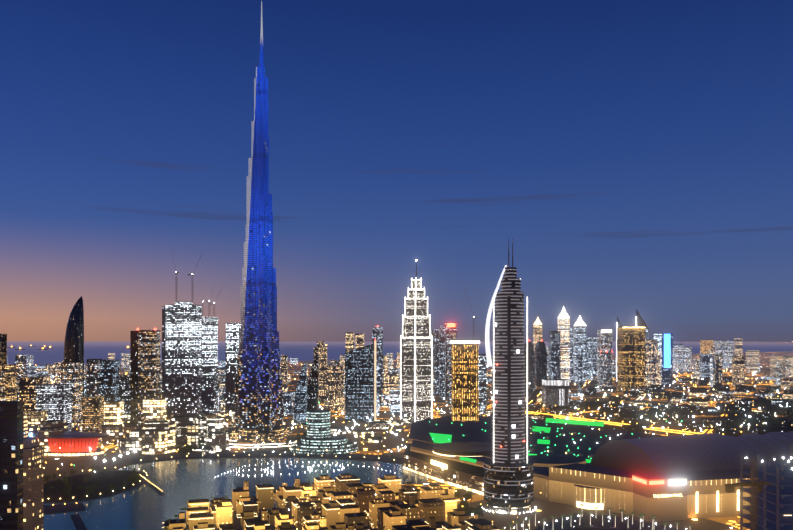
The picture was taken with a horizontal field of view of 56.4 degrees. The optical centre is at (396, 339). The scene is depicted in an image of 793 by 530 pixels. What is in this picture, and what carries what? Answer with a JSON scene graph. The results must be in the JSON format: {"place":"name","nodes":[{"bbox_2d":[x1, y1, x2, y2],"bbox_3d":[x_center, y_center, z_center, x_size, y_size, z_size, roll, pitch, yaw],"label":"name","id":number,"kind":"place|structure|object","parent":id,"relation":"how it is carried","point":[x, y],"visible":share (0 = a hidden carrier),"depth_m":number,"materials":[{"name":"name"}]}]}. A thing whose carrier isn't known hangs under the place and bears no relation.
{"place":"outdoors","nodes":[
{"label":"outdoors","id":0,"kind":"place"},
{"bbox_2d":[44,457,428,529],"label":"lake","id":1,"kind":"structure","parent":0,"point":[180,483],"depth_m":984.61,"materials":[{"name":"blue liquid"}]},
{"bbox_2d":[44,451,683,529],"bbox_3d":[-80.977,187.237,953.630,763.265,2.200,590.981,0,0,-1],"label":"city paving","id":2,"kind":"structure","parent":0,"point":[558,524],"depth_m":838.05,"materials":[{"name":"grey concrete"}]},
{"bbox_2d":[164,482,492,529],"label":"lit old town","id":3,"kind":"object","parent":2,"relation":"on","point":[222,514],"visible":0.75,"depth_m":739.84},
{"bbox_2d":[211,473,498,529],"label":"low-rise buildings","id":4,"kind":"structure","parent":2,"relation":"on","point":[379,510],"depth_m":750.26,"materials":[{"name":"beige concrete"}]},
{"bbox_2d":[510,510,677,529],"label":"lit trunk","id":5,"kind":"object","parent":2,"relation":"on","point":[590,522],"visible":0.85,"depth_m":745.29,"materials":[{"name":"beige"}]},
{"bbox_2d":[11,345,777,521],"bbox_3d":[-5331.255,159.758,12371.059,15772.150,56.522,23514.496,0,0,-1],"label":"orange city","id":6,"kind":"object","parent":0,"point":[406,421],"visible":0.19,"depth_m":1761.85},
{"bbox_2d":[0,0,792,341],"label":"sky","id":7,"kind":"structure","parent":0,"point":[632,155],"materials":[{"name":"blue"}]},
{"bbox_2d":[7,342,792,364],"bbox_3d":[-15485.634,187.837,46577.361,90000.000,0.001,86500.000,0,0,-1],"label":"sea","id":8,"kind":"structure","parent":0,"point":[300,351],"depth_m":14578.56,"materials":[{"name":"blue liquid"}]},
{"bbox_2d":[26,351,792,529],"bbox_3d":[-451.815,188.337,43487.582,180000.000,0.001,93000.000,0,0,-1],"label":"ground","id":9,"kind":"structure","parent":0,"point":[394,444],"depth_m":1400.44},
{"bbox_2d":[23,437,43,529],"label":"apartment building","id":10,"kind":"structure","parent":9,"relation":"on","point":[33,485],"depth_m":510.74,"materials":[{"name":"brown concrete"}]},
{"bbox_2d":[0,330,159,443],"bbox_3d":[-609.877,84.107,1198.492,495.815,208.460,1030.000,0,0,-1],"label":"buildings","id":11,"kind":"structure","parent":9,"relation":"on","point":[67,401],"depth_m":1484.56,"materials":[{"name":"concrete"}]},
{"bbox_2d":[44,438,300,501],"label":"land","id":12,"kind":"structure","parent":9,"relation":"on","point":[103,482],"depth_m":959.82,"materials":[{"name":"green"}]},
{"bbox_2d":[0,343,373,529],"bbox_3d":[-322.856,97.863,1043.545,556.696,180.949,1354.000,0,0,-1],"label":"high-rise building","id":13,"kind":"structure","parent":9,"relation":"on","point":[359,384],"depth_m":1503.75,"materials":[{"name":"black glass"}]},
{"bbox_2d":[162,302,240,417],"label":"building","id":14,"kind":"structure","parent":9,"relation":"on","point":[189,360],"depth_m":1595.47,"materials":[{"name":"grey glass"}]},
{"bbox_2d":[224,425,291,443],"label":"low-rise building","id":15,"kind":"structure","parent":9,"relation":"on","point":[274,436],"depth_m":1365.14,"materials":[{"name":"beige concrete"}]},
{"bbox_2d":[235,1,282,432],"bbox_3d":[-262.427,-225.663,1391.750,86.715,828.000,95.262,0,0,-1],"label":"skyscraper","id":16,"kind":"structure","parent":9,"relation":"on","point":[258,393],"depth_m":1387.31,"materials":[{"name":"blue glass"}]},
{"bbox_2d":[0,296,546,507],"bbox_3d":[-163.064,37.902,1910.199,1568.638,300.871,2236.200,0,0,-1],"label":"dark glass building","id":17,"kind":"structure","parent":9,"relation":"on","point":[74,351],"depth_m":1663.11,"materials":[{"name":"black glass"}]},
{"bbox_2d":[23,399,543,514],"bbox_3d":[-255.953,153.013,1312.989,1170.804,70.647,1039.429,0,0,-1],"label":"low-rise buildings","id":18,"kind":"structure","parent":9,"relation":"on","point":[162,430],"depth_m":1287.48,"materials":[{"name":"beige concrete"}]},
{"bbox_2d":[37,437,98,451],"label":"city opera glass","id":19,"kind":"object","parent":18,"relation":"on","point":[73,445],"visible":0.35,"depth_m":1206.54,"materials":[{"name":"red glass"}]},
{"bbox_2d":[32,431,108,438],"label":"roof","id":20,"kind":"structure","parent":18,"relation":"on","point":[72,434],"depth_m":1209.04,"materials":[{"name":"grey"}]},
{"bbox_2d":[290,410,357,454],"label":"teal building","id":21,"kind":"structure","parent":9,"relation":"on","point":[318,437],"depth_m":1238.80,"materials":[{"name":"glass"}]},
{"bbox_2d":[374,341,375,418],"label":"light strip","id":22,"kind":"object","parent":9,"relation":"on","point":[374,379],"visible":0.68,"depth_m":1688.50,"materials":[{"name":"beige"}]},
{"bbox_2d":[74,395,681,465],"bbox_3d":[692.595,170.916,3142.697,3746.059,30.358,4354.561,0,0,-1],"label":"city lights","id":23,"kind":"object","parent":9,"relation":"on","point":[530,445],"visible":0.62,"depth_m":1212.25},
{"bbox_2d":[7,318,792,416],"bbox_3d":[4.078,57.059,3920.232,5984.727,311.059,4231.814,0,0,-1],"label":"city","id":24,"kind":"object","parent":9,"relation":"on","point":[576,356],"visible":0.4,"depth_m":2813.21},
{"bbox_2d":[416,237,647,327],"bbox_3d":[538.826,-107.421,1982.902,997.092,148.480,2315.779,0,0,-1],"label":"spires","id":25,"kind":"object","parent":24,"relation":"on","point":[641,322],"visible":0.75,"depth_m":3002.95,"materials":[{"name":"grey metal"}]},
{"bbox_2d":[664,334,670,367],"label":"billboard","id":26,"kind":"object","parent":24,"relation":"on","point":[667,350],"visible":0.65,"depth_m":3001.03},
{"bbox_2d":[8,251,792,529],"bbox_3d":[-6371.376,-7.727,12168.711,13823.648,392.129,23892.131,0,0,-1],"label":"city","id":27,"kind":"object","parent":9,"relation":"on","point":[775,502],"depth_m":310.55},
{"bbox_2d":[201,277,611,462],"bbox_3d":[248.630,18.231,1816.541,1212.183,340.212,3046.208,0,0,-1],"label":"light strips","id":28,"kind":"object","parent":9,"relation":"on","point":[564,314],"visible":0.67,"depth_m":1654.16,"materials":[{"name":"white"}]},
{"bbox_2d":[44,364,775,524],"bbox_3d":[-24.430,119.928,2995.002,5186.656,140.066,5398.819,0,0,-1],"label":"city lights","id":29,"kind":"object","parent":9,"relation":"on","point":[371,440],"visible":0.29,"depth_m":1320.34},
{"bbox_2d":[162,317,791,529],"bbox_3d":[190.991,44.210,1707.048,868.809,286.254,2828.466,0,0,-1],"label":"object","id":30,"kind":"object","parent":29,"relation":"on","point":[578,503],"visible":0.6,"depth_m":816.84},
{"bbox_2d":[401,279,431,423],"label":"skyscraper","id":31,"kind":"structure","parent":9,"relation":"on","point":[423,378],"depth_m":1673.65,"materials":[{"name":"grey glass"}]},
{"bbox_2d":[47,259,792,529],"bbox_3d":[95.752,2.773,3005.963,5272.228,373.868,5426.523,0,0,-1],"label":"city","id":32,"kind":"object","parent":9,"relation":"on","point":[567,418],"depth_m":1418.68},
{"bbox_2d":[484,267,533,504],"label":"skyscraper","id":33,"kind":"structure","parent":9,"relation":"on","point":[510,283],"depth_m":808.40,"materials":[{"name":"black glass"}]},
{"bbox_2d":[485,265,506,365],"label":"light strip","id":34,"kind":"object","parent":33,"relation":"attached to","point":[487,347],"visible":1,"depth_m":815.25,"materials":[{"name":"white"}]},
{"bbox_2d":[542,379,568,407],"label":"building","id":35,"kind":"structure","parent":9,"relation":"on","point":[555,392],"depth_m":2034.83,"materials":[{"name":"grey concrete"}]},
{"bbox_2d":[452,327,713,420],"bbox_3d":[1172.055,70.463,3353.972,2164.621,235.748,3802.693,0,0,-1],"label":"skyscrapers","id":36,"kind":"structure","parent":9,"relation":"on","point":[630,357],"depth_m":1453.32,"materials":[{"name":"gold metal"}]},
{"bbox_2d":[409,415,759,521],"bbox_3d":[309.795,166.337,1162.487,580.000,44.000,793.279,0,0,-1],"label":"shopping mall","id":37,"kind":"structure","parent":9,"relation":"on","point":[569,479],"depth_m":844.25},
{"bbox_2d":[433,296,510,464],"bbox_3d":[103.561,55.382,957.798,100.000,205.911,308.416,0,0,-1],"label":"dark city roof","id":38,"kind":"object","parent":37,"relation":"on","point":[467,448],"visible":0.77,"depth_m":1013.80,"materials":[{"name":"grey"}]},
{"bbox_2d":[429,418,603,462],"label":"lawns","id":39,"kind":"structure","parent":37,"relation":"on","point":[439,438],"depth_m":1277.84,"materials":[{"name":"green plant"}]},
{"bbox_2d":[592,431,792,472],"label":"vault roof","id":40,"kind":"object","parent":37,"relation":"on","point":[688,453],"visible":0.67,"depth_m":869.97,"materials":[{"name":"grey metal"}]},
{"bbox_2d":[547,525,628,529],"bbox_3d":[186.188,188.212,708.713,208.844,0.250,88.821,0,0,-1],"label":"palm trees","id":41,"kind":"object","parent":9,"relation":"on","point":[591,527],"depth_m":738.42,"materials":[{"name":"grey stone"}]},
{"bbox_2d":[525,374,792,436],"bbox_3d":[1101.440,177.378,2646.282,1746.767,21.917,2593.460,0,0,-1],"label":"city lights","id":42,"kind":"object","parent":9,"relation":"on","point":[736,417],"visible":0.6,"depth_m":1854.37},
{"bbox_2d":[102,371,791,529],"bbox_3d":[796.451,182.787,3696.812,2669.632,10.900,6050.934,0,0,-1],"label":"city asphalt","id":43,"kind":"structure","parent":0,"point":[580,419],"depth_m":1482.48,"materials":[{"name":"grey"}]},
{"bbox_2d":[47,430,703,529],"bbox_3d":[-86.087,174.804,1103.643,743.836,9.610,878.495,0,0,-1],"label":"trees","id":44,"kind":"object","parent":43,"relation":"on","point":[517,522],"visible":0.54,"depth_m":752.52,"materials":[{"name":"plant"}]},
{"bbox_2d":[101,372,778,488],"bbox_3d":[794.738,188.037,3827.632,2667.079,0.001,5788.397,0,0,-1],"label":"city streak","id":45,"kind":"object","parent":43,"relation":"on","point":[709,431],"visible":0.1,"depth_m":1892.57,"materials":[{"name":"yellow"}]},
{"bbox_2d":[525,411,703,434],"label":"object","id":46,"kind":"object","parent":43,"relation":"on","point":[618,423],"visible":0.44,"depth_m":1570.77,"materials":[{"name":"yellow"}]},
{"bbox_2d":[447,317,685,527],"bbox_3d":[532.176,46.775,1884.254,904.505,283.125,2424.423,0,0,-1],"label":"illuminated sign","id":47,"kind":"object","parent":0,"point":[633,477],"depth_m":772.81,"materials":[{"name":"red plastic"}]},
{"bbox_2d":[431,327,738,512],"bbox_3d":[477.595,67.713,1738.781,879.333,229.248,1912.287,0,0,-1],"label":"light strips","id":48,"kind":"object","parent":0,"point":[439,464],"visible":0.79,"depth_m":790.71,"materials":[{"name":"white"}]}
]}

